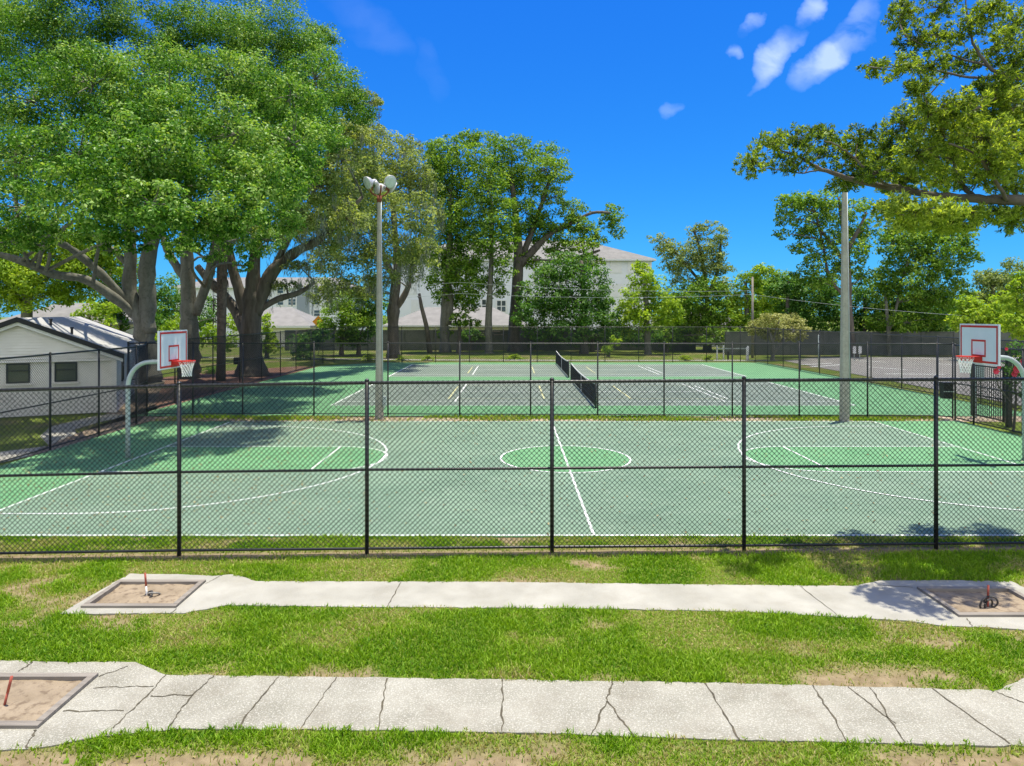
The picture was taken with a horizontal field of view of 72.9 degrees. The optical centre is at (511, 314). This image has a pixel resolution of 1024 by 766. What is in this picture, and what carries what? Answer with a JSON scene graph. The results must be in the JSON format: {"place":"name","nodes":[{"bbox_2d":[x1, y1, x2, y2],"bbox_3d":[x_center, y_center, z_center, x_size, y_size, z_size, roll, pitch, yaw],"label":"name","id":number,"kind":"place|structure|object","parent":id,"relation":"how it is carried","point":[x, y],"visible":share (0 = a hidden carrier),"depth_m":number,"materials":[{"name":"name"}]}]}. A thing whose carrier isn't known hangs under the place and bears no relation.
{"place":"outdoors","nodes":[
{"label":"outdoors","id":0,"kind":"place"},
{"bbox_2d":[0,316,1021,464],"bbox_3d":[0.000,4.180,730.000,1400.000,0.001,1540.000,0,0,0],"label":"ground","id":1,"kind":"structure","parent":0,"point":[497,356],"depth_m":62.59,"materials":[{"name":"green plant"}]},
{"bbox_2d":[0,673,97,728],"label":"horseshoe pit","id":2,"kind":"object","parent":1,"relation":"on","point":[32,700],"visible":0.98,"depth_m":7.52,"materials":[{"name":"beige sand"}]},
{"bbox_2d":[0,414,121,462],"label":"walkway","id":3,"kind":"structure","parent":1,"relation":"on","point":[47,438],"depth_m":24.19,"materials":[{"name":"concrete"}]},
{"bbox_2d":[0,303,133,334],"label":"house","id":4,"kind":"structure","parent":1,"relation":"on","point":[60,311],"depth_m":63.99,"materials":[{"name":"white"}]},
{"bbox_2d":[0,221,139,317],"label":"bushy tree","id":5,"kind":"object","parent":1,"relation":"on","point":[18,290],"visible":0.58,"depth_m":57.03,"materials":[{"name":"green plant"}]},
{"bbox_2d":[0,316,140,417],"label":"house","id":6,"kind":"structure","parent":1,"relation":"on","point":[30,336],"depth_m":28.64,"materials":[{"name":"paint"}]},
{"bbox_2d":[3,363,31,385],"bbox_3d":[-19.990,2.438,28.050,0.960,0.895,0.120,0,0,-24],"label":"window","id":7,"kind":"structure","parent":6,"relation":"in","point":[13,373],"depth_m":28.05,"materials":[{"name":"black glass"}]},
{"bbox_2d":[52,362,78,383],"bbox_3d":[-18.480,2.438,28.721,0.960,0.895,0.120,0,0,-24],"label":"window","id":8,"kind":"structure","parent":6,"relation":"in","point":[73,367],"depth_m":28.71,"materials":[{"name":"black glass"}]},
{"bbox_2d":[121,358,125,383],"bbox_3d":[-17.579,2.448,31.355,0.120,1.295,0.860,0,0,-24],"label":"window","id":9,"kind":"structure","parent":6,"relation":"in","point":[123,358],"depth_m":31.04,"materials":[{"name":"black glass"}]},
{"bbox_2d":[0,343,147,462],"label":"chain link fence","id":10,"kind":"object","parent":1,"relation":"on","point":[50,358],"visible":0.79,"depth_m":22.49,"materials":[{"name":"black metal"}]},
{"bbox_2d":[27,380,164,456],"bbox_3d":[-17.640,4.158,32.582,3.051,0.001,25.962,0,0,-22],"label":"mulch bed","id":11,"kind":"object","parent":1,"relation":"on","point":[148,418],"visible":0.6,"depth_m":26.14,"materials":[{"name":"soil"}]},
{"bbox_2d":[70,301,122,328],"bbox_3d":[-33.356,1.547,55.674,3.985,5.514,3.353,0,0,-31],"label":"shrub","id":12,"kind":"object","parent":1,"relation":"on","point":[95,311],"visible":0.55,"depth_m":55.57,"materials":[{"name":"green plant"}]},
{"bbox_2d":[0,0,235,384],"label":"shade tree","id":13,"kind":"object","parent":1,"relation":"on","point":[115,189],"visible":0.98,"depth_m":25.83,"materials":[{"name":"green plant"}]},
{"bbox_2d":[81,573,205,607],"bbox_3d":[-5.405,4.024,10.245,1.338,0.427,0.970,0,0,0],"label":"horseshoe pit","id":14,"kind":"object","parent":1,"relation":"on","point":[131,593],"visible":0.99,"depth_m":10.24,"materials":[{"name":"beige sand"}]},
{"bbox_2d":[96,264,216,335],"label":"bushy tree","id":15,"kind":"object","parent":1,"relation":"on","point":[166,297],"visible":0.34,"depth_m":65.94,"materials":[{"name":"green plant"}]},
{"bbox_2d":[155,312,238,352],"bbox_3d":[-28.528,1.852,61.927,9.724,4.914,4.584,0,0,0],"label":"shrub","id":16,"kind":"object","parent":1,"relation":"on","point":[172,325],"visible":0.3,"depth_m":61.63,"materials":[{"name":"green plant"}]},
{"bbox_2d":[129,328,333,412],"bbox_3d":[-15.654,2.737,44.201,0.279,3.225,31.667,0,0,1],"label":"chain link fence","id":17,"kind":"object","parent":1,"relation":"on","point":[212,340],"visible":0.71,"depth_m":40.77,"materials":[{"name":"black metal"}]},
{"bbox_2d":[155,366,312,407],"bbox_3d":[-19.525,4.162,42.750,7.950,0.001,25.500,0,0,0],"label":"mulch bed","id":18,"kind":"object","parent":1,"relation":"on","point":[189,399],"visible":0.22,"depth_m":42.88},
{"bbox_2d":[197,216,248,380],"bbox_3d":[-18.314,-1.087,43.518,3.371,10.484,3.561,0,0,0],"label":"palm tree","id":19,"kind":"object","parent":18,"relation":"on","point":[222,286],"visible":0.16,"depth_m":43.27,"materials":[{"name":"brown plant"}]},
{"bbox_2d":[132,0,381,378],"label":"shade tree","id":20,"kind":"object","parent":1,"relation":"on","point":[289,134],"visible":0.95,"depth_m":27.82,"materials":[{"name":"green plant"}]},
{"bbox_2d":[174,277,365,338],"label":"apartment building","id":21,"kind":"structure","parent":1,"relation":"on","point":[298,302],"depth_m":118.00,"materials":[{"name":"paint"}]},
{"bbox_2d":[313,309,320,316],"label":"window","id":22,"kind":"structure","parent":21,"relation":"in","point":[316,312],"depth_m":117.89,"materials":[{"name":"glass"}]},
{"bbox_2d":[261,312,279,357],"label":"shrub","id":23,"kind":"object","parent":1,"relation":"on","point":[265,318],"visible":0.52,"depth_m":65.04,"materials":[{"name":"green plant"}]},
{"bbox_2d":[226,307,328,346],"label":"house","id":24,"kind":"structure","parent":1,"relation":"on","point":[286,318],"depth_m":89.19,"materials":[{"name":"white"}]},
{"bbox_2d":[195,88,391,376],"bbox_3d":[-12.001,-6.049,45.545,13.109,20.787,17.033,0,0,-41],"label":"oak tree","id":25,"kind":"object","parent":1,"relation":"on","point":[335,210],"visible":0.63,"depth_m":46.53,"materials":[{"name":"green plant"}]},
{"bbox_2d":[286,327,329,360],"bbox_3d":[-18.923,2.913,64.044,3.210,3.370,4.079,0,0,40],"label":"shrub","id":26,"kind":"object","parent":1,"relation":"on","point":[308,341],"visible":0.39,"depth_m":63.54,"materials":[{"name":"green plant"}]},
{"bbox_2d":[312,316,321,349],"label":"warning sign","id":27,"kind":"object","parent":1,"relation":"on","point":[314,321],"visible":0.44,"depth_m":71.94,"materials":[{"name":"orange"}]},
{"bbox_2d":[314,287,375,355],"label":"bushy tree","id":28,"kind":"object","parent":1,"relation":"on","point":[354,319],"visible":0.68,"depth_m":68.81,"materials":[{"name":"green plant"}]},
{"bbox_2d":[345,271,387,354],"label":"bushy tree","id":29,"kind":"object","parent":1,"relation":"on","point":[367,331],"visible":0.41,"depth_m":70.76,"materials":[{"name":"green plant"}]},
{"bbox_2d":[302,121,446,358],"bbox_3d":[-12.756,-6.577,58.805,14.882,21.788,17.633,0,0,0],"label":"oak tree","id":30,"kind":"object","parent":1,"relation":"on","point":[412,254],"visible":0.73,"depth_m":57.96,"materials":[{"name":"green plant"}]},
{"bbox_2d":[417,293,431,352],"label":"dead trunk","id":31,"kind":"object","parent":1,"relation":"on","point":[426,326],"visible":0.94,"depth_m":73.82,"materials":[{"name":"wood"}]},
{"bbox_2d":[415,134,484,352],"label":"tall tree","id":32,"kind":"object","parent":1,"relation":"on","point":[456,269],"visible":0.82,"depth_m":75.47,"materials":[{"name":"green plant"}]},
{"bbox_2d":[383,307,526,329],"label":"house","id":33,"kind":"structure","parent":1,"relation":"on","point":[414,320],"depth_m":89.75,"materials":[{"name":"white"}]},
{"bbox_2d":[436,312,481,352],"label":"tree","id":34,"kind":"object","parent":1,"relation":"on","point":[464,323],"visible":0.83,"depth_m":74.77,"materials":[{"name":"green plant"}]},
{"bbox_2d":[202,357,777,360],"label":"walkway","id":35,"kind":"structure","parent":1,"relation":"on","point":[542,360],"depth_m":62.30,"materials":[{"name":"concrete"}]},
{"bbox_2d":[285,330,695,349],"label":"boundary wall","id":36,"kind":"structure","parent":1,"relation":"on","point":[463,347],"depth_m":79.90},
{"bbox_2d":[459,141,522,353],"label":"tall tree","id":37,"kind":"object","parent":1,"relation":"on","point":[491,216],"visible":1,"depth_m":73.51,"materials":[{"name":"green plant"}]},
{"bbox_2d":[0,284,1020,330],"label":"wood","id":38,"kind":"object","parent":1,"relation":"on","point":[384,316],"visible":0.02,"depth_m":170.41,"materials":[{"name":"green plant"}]},
{"bbox_2d":[0,375,1023,555],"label":"chain link fence","id":39,"kind":"object","parent":1,"relation":"on","point":[552,468],"visible":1,"depth_m":12.08,"materials":[{"name":"black metal"}]},
{"bbox_2d":[0,421,1023,537],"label":"basketball court","id":40,"kind":"object","parent":1,"relation":"on","point":[920,428],"visible":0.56,"depth_m":21.55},
{"bbox_2d":[125,330,195,457],"bbox_3d":[-10.055,2.357,20.075,1.613,3.785,1.547,0,0,39],"label":"basketball hoop","id":41,"kind":"object","parent":40,"relation":"on","point":[171,348],"visible":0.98,"depth_m":19.94,"materials":[{"name":"red paint"}]},
{"bbox_2d":[0,422,1023,534],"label":"court surface","id":42,"kind":"object","parent":40,"relation":"on","point":[583,432],"visible":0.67,"depth_m":16.10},
{"bbox_2d":[0,421,1023,535],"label":"court marking","id":43,"kind":"object","parent":42,"relation":"on","point":[577,490],"visible":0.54,"depth_m":17.97,"materials":[{"name":"paint"}]},
{"bbox_2d":[104,446,1023,471],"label":"court key","id":44,"kind":"object","parent":42,"relation":"on","point":[840,455],"visible":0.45,"depth_m":19.87,"materials":[{"name":"green paint"}]},
{"bbox_2d":[956,324,1023,458],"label":"basketball hoop","id":45,"kind":"object","parent":40,"relation":"on","point":[980,343],"visible":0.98,"depth_m":19.79,"materials":[{"name":"red paint"}]},
{"bbox_2d":[461,326,565,350],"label":"shrub","id":46,"kind":"object","parent":1,"relation":"on","point":[475,334],"visible":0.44,"depth_m":79.30,"materials":[{"name":"green plant"}]},
{"bbox_2d":[392,241,655,329],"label":"apartment building","id":47,"kind":"structure","parent":1,"relation":"on","point":[618,262],"depth_m":112.00,"materials":[{"name":"paint"}]},
{"bbox_2d":[409,282,415,293],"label":"window","id":48,"kind":"structure","parent":47,"relation":"in","point":[411,291],"depth_m":111.91,"materials":[{"name":"white paint"}]},
{"bbox_2d":[411,300,422,312],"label":"window","id":49,"kind":"structure","parent":47,"relation":"in","point":[415,307],"depth_m":111.91,"materials":[{"name":"glass"}]},
{"bbox_2d":[481,298,486,306],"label":"window","id":50,"kind":"structure","parent":47,"relation":"in","point":[483,301],"depth_m":111.89,"materials":[{"name":"glass"}]},
{"bbox_2d":[496,300,506,312],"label":"window","id":51,"kind":"structure","parent":47,"relation":"in","point":[501,305],"depth_m":111.89,"materials":[{"name":"white glass"}]},
{"bbox_2d":[610,261,621,272],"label":"window","id":52,"kind":"structure","parent":47,"relation":"in","point":[616,266],"depth_m":111.91,"materials":[{"name":"white paint"}]},
{"bbox_2d":[610,284,621,296],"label":"window","id":53,"kind":"structure","parent":47,"relation":"in","point":[615,293],"depth_m":111.91,"materials":[{"name":"white paint"}]},
{"bbox_2d":[628,261,635,272],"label":"window","id":54,"kind":"structure","parent":47,"relation":"in","point":[629,262],"depth_m":111.91,"materials":[{"name":"white paint"}]},
{"bbox_2d":[127,341,953,418],"bbox_3d":[0.880,2.732,28.096,33.231,3.235,0.460,0,0,2],"label":"chain link fence","id":55,"kind":"object","parent":1,"relation":"on","point":[483,361],"visible":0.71,"depth_m":28.17,"materials":[{"name":"black metal"}]},
{"bbox_2d":[938,382,954,398],"bbox_3d":[17.050,2.985,27.230,0.420,0.630,0.380,0,0,0],"label":"trash bin","id":56,"kind":"object","parent":55,"relation":"attached to","point":[946,390],"visible":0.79,"depth_m":27.09,"materials":[{"name":"black plastic"}]},
{"bbox_2d":[456,128,628,351],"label":"tall tree","id":57,"kind":"object","parent":1,"relation":"on","point":[535,218],"visible":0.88,"depth_m":77.60,"materials":[{"name":"green plant"}]},
{"bbox_2d":[334,326,755,361],"bbox_3d":[2.750,2.692,59.799,36.374,3.315,0.473,0,0,0],"label":"chain link fence","id":58,"kind":"object","parent":1,"relation":"on","point":[672,348],"visible":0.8,"depth_m":59.97,"materials":[{"name":"black metal"}]},
{"bbox_2d":[509,250,628,353],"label":"magnolia tree","id":59,"kind":"object","parent":1,"relation":"on","point":[559,305],"visible":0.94,"depth_m":71.97,"materials":[{"name":"green plant"}]},
{"bbox_2d":[133,362,1021,415],"bbox_3d":[3.050,4.197,43.925,37.100,0.106,31.350,0,0,0],"label":"tennis court","id":60,"kind":"object","parent":1,"relation":"on","point":[342,370],"visible":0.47,"depth_m":34.49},
{"bbox_2d":[556,350,568,377],"bbox_3d":[3.700,3.640,51.600,0.100,1.220,12.895,0,0,0],"label":"tennis net","id":61,"kind":"object","parent":60,"relation":"on","point":[562,365],"visible":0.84,"depth_m":49.81,"materials":[{"name":"black fabric"}]},
{"bbox_2d":[391,365,742,375],"bbox_3d":[3.700,4.140,51.550,23.800,0.001,10.900,0,0,0],"label":"court surface","id":62,"kind":"object","parent":60,"relation":"on","point":[605,371],"visible":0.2,"depth_m":50.98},
{"bbox_2d":[390,364,743,375],"bbox_3d":[3.700,4.130,51.550,23.904,0.008,10.980,0,0,0],"label":"court marking","id":63,"kind":"object","parent":62,"relation":"on","point":[569,364],"visible":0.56,"depth_m":56.98,"materials":[{"name":"paint"}]},
{"bbox_2d":[570,363,596,407],"bbox_3d":[3.700,3.640,37.000,0.100,1.220,12.895,0,0,0],"label":"tennis net","id":64,"kind":"object","parent":60,"relation":"on","point":[575,376],"visible":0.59,"depth_m":36.21,"materials":[{"name":"black fabric"}]},
{"bbox_2d":[334,382,849,404],"bbox_3d":[3.700,4.140,37.000,23.800,0.001,11.000,0,0,0],"label":"court surface","id":65,"kind":"object","parent":60,"relation":"on","point":[401,397],"visible":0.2,"depth_m":35.75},
{"bbox_2d":[332,382,852,404],"bbox_3d":[3.700,4.130,37.000,23.904,0.008,11.080,0,0,0],"label":"court marking","id":66,"kind":"object","parent":65,"relation":"on","point":[598,401],"visible":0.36,"depth_m":32.83,"materials":[{"name":"paint"}]},
{"bbox_2d":[152,416,1021,421],"bbox_3d":[3.600,4.165,27.580,35.800,0.001,1.440,0,0,0],"label":"soil strip","id":67,"kind":"object","parent":1,"relation":"on","point":[541,419],"visible":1,"depth_m":27.42,"materials":[{"name":"soil"},{"name":"grass"}]},
{"bbox_2d":[363,175,396,418],"bbox_3d":[-5.253,-0.574,27.655,1.316,9.847,0.925,0,0,0],"label":"light pole","id":68,"kind":"object","parent":67,"relation":"on","point":[389,184],"visible":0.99,"depth_m":27.50,"materials":[{"name":"concrete"}]},
{"bbox_2d":[3,416,1021,540],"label":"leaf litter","id":69,"kind":"object","parent":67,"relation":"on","point":[340,464],"visible":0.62,"depth_m":19.19,"materials":[{"name":"brown plant"}]},
{"bbox_2d":[839,192,850,421],"bbox_3d":[12.921,-0.400,26.949,0.360,9.500,0.363,0,0,-22],"label":"light pole","id":70,"kind":"object","parent":67,"relation":"on","point":[844,399],"visible":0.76,"depth_m":26.85,"materials":[{"name":"concrete"}]},
{"bbox_2d":[975,364,983,416],"bbox_3d":[18.780,3.125,28.030,0.560,2.350,0.090,0,0,0],"label":"notice board","id":71,"kind":"object","parent":67,"relation":"on","point":[979,377],"visible":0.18,"depth_m":27.98,"materials":[{"name":"grey"}]},
{"bbox_2d":[601,335,622,356],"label":"shrub","id":72,"kind":"object","parent":1,"relation":"on","point":[611,340],"visible":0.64,"depth_m":67.11,"materials":[{"name":"green plant"}]},
{"bbox_2d":[564,326,665,351],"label":"hedge shrub","id":73,"kind":"object","parent":1,"relation":"on","point":[625,340],"visible":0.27,"depth_m":76.12,"materials":[{"name":"green plant"}]},
{"bbox_2d":[614,259,686,354],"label":"bushy tree","id":74,"kind":"object","parent":1,"relation":"on","point":[635,315],"visible":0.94,"depth_m":71.44,"materials":[{"name":"green plant"}]},
{"bbox_2d":[646,220,739,350],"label":"tall tree","id":75,"kind":"object","parent":1,"relation":"on","point":[696,257],"visible":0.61,"depth_m":78.96,"materials":[{"name":"green plant"}]},
{"bbox_2d":[652,321,747,351],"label":"hedge shrub","id":76,"kind":"object","parent":1,"relation":"on","point":[711,339],"visible":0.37,"depth_m":75.77,"materials":[{"name":"green plant"}]},
{"bbox_2d":[660,312,739,346],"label":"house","id":77,"kind":"structure","parent":1,"relation":"on","point":[717,339],"depth_m":89.50,"materials":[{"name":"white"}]},
{"bbox_2d":[658,274,750,351],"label":"bushy tree","id":78,"kind":"object","parent":1,"relation":"on","point":[715,317],"visible":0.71,"depth_m":76.91,"materials":[{"name":"green plant"}]},
{"bbox_2d":[716,345,745,358],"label":"barrier gate","id":79,"kind":"structure","parent":1,"relation":"on","point":[723,350],"depth_m":63.93,"materials":[{"name":"metal"}]},
{"bbox_2d":[721,262,783,330],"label":"bushy tree","id":80,"kind":"object","parent":1,"relation":"on","point":[763,270],"visible":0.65,"depth_m":77.51,"materials":[{"name":"green plant"}]},
{"bbox_2d":[751,277,753,356],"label":"utility pole","id":81,"kind":"object","parent":1,"relation":"on","point":[752,307],"visible":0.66,"depth_m":65.92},
{"bbox_2d":[350,282,626,290],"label":"power line","id":82,"kind":"object","parent":81,"relation":"attached to","point":[506,285],"visible":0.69,"depth_m":67.66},
{"bbox_2d":[303,293,997,317],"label":"power line","id":83,"kind":"object","parent":81,"relation":"attached to","point":[647,297],"visible":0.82,"depth_m":66.82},
{"bbox_2d":[745,312,811,359],"bbox_3d":[24.235,2.058,63.048,5.871,4.523,3.275,0,0,-19],"label":"crepe myrtle","id":84,"kind":"object","parent":1,"relation":"on","point":[769,319],"visible":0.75,"depth_m":62.56,"materials":[{"name":"green plant"}]},
{"bbox_2d":[749,269,817,322],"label":"bushy tree","id":85,"kind":"object","parent":1,"relation":"on","point":[777,274],"visible":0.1,"depth_m":83.68,"materials":[{"name":"green plant"}]},
{"bbox_2d":[762,270,855,330],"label":"bushy tree","id":86,"kind":"object","parent":1,"relation":"on","point":[784,285],"visible":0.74,"depth_m":73.72,"materials":[{"name":"green plant"}]},
{"bbox_2d":[771,187,883,356],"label":"tall tree","id":87,"kind":"object","parent":1,"relation":"on","point":[814,201],"visible":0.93,"depth_m":67.76,"materials":[{"name":"green plant"}]},
{"bbox_2d":[725,331,1023,354],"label":"fence","id":88,"kind":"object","parent":1,"relation":"on","point":[1005,336],"depth_m":70.90,"materials":[{"name":"black metal"}]},
{"bbox_2d":[732,0,1023,236],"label":"oak tree","id":89,"kind":"object","parent":1,"relation":"on","point":[968,119],"visible":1,"depth_m":12.03,"materials":[{"name":"green plant"}]},
{"bbox_2d":[755,327,1023,409],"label":"chain link fence","id":90,"kind":"object","parent":1,"relation":"on","point":[870,349],"visible":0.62,"depth_m":42.41,"materials":[{"name":"black metal"}]},
{"bbox_2d":[835,281,969,331],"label":"bushy tree","id":91,"kind":"object","parent":1,"relation":"on","point":[857,299],"visible":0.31,"depth_m":73.09,"materials":[{"name":"green plant"}]},
{"bbox_2d":[784,357,1021,404],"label":"parking lot","id":92,"kind":"structure","parent":1,"relation":"on","point":[898,367],"depth_m":51.98,"materials":[{"name":"grey asphalt"}]},
{"bbox_2d":[861,220,984,355],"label":"tall tree","id":93,"kind":"object","parent":1,"relation":"on","point":[922,251],"visible":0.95,"depth_m":69.47,"materials":[{"name":"green plant"}]},
{"bbox_2d":[917,585,1023,616],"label":"horseshoe pit","id":94,"kind":"object","parent":1,"relation":"on","point":[961,601],"visible":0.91,"depth_m":10.06,"materials":[{"name":"beige sand"}]},
{"bbox_2d":[979,597,987,607],"bbox_3d":[6.676,4.086,9.814,0.175,0.185,0.023,7,11,-29],"label":"horseshoe","id":95,"kind":"object","parent":94,"relation":"on","point":[982,600],"visible":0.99,"depth_m":9.78,"materials":[{"name":"metal"}]},
{"bbox_2d":[983,596,998,607],"bbox_3d":[6.788,4.072,9.823,0.185,0.175,0.022,-43,-16,26],"label":"horseshoe","id":96,"kind":"object","parent":94,"relation":"on","point":[996,605],"visible":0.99,"depth_m":9.80,"materials":[{"name":"metal"}]},
{"bbox_2d":[944,293,1023,332],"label":"bushy tree","id":97,"kind":"object","parent":1,"relation":"on","point":[977,311],"visible":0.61,"depth_m":61.26,"materials":[{"name":"green plant"}]},
{"bbox_2d":[954,344,1023,433],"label":"chain link fence","id":98,"kind":"object","parent":1,"relation":"on","point":[974,375],"visible":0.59,"depth_m":25.52,"materials":[{"name":"black metal"}]},
{"bbox_2d":[970,351,1011,426],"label":"iron gate","id":99,"kind":"structure","parent":1,"relation":"on","point":[1004,399],"depth_m":26.42,"materials":[{"name":"black metal"}]},
{"bbox_2d":[965,256,1023,310],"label":"bushy tree","id":100,"kind":"object","parent":1,"relation":"on","point":[995,281],"visible":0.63,"depth_m":76.24,"materials":[{"name":"green plant"}]},
{"bbox_2d":[993,338,1023,429],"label":"hibiscus shrub","id":101,"kind":"object","parent":1,"relation":"on","point":[996,371],"visible":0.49,"depth_m":24.54,"materials":[{"name":"green plant"}]},
{"bbox_2d":[995,270,1023,340],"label":"bushy tree","id":102,"kind":"object","parent":1,"relation":"on","point":[1017,318],"visible":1,"depth_m":51.84,"materials":[{"name":"green plant"}]},
{"bbox_2d":[0,660,1023,751],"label":"path","id":103,"kind":"structure","parent":0,"point":[776,712],"depth_m":7.27,"materials":[{"name":"concrete"}]},
{"bbox_2d":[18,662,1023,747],"bbox_3d":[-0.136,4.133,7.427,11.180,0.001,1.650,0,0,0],"label":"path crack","id":104,"kind":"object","parent":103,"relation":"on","point":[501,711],"visible":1,"depth_m":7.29,"materials":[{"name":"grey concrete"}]},
{"bbox_2d":[0,532,1023,765],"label":"lawn","id":105,"kind":"structure","parent":0,"point":[187,759],"depth_m":8.63,"materials":[{"name":"green plant"}]},
{"bbox_2d":[0,0,1023,316],"label":"sky","id":106,"kind":"structure","parent":0,"point":[653,103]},
{"bbox_2d":[62,573,1023,630],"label":"path","id":107,"kind":"structure","parent":0,"point":[876,600],"depth_m":10.16,"materials":[{"name":"concrete"}]},
{"bbox_2d":[170,575,972,625],"bbox_3d":[0.740,4.133,10.088,10.933,0.001,1.394,0,0,2],"label":"path crack","id":108,"kind":"object","parent":107,"relation":"on","point":[802,587],"visible":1,"depth_m":10.22,"materials":[{"name":"concrete"}]},
{"bbox_2d":[155,413,942,420],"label":"grass","id":109,"kind":"structure","parent":0,"point":[500,418],"depth_m":27.57,"materials":[{"name":"green plant"}]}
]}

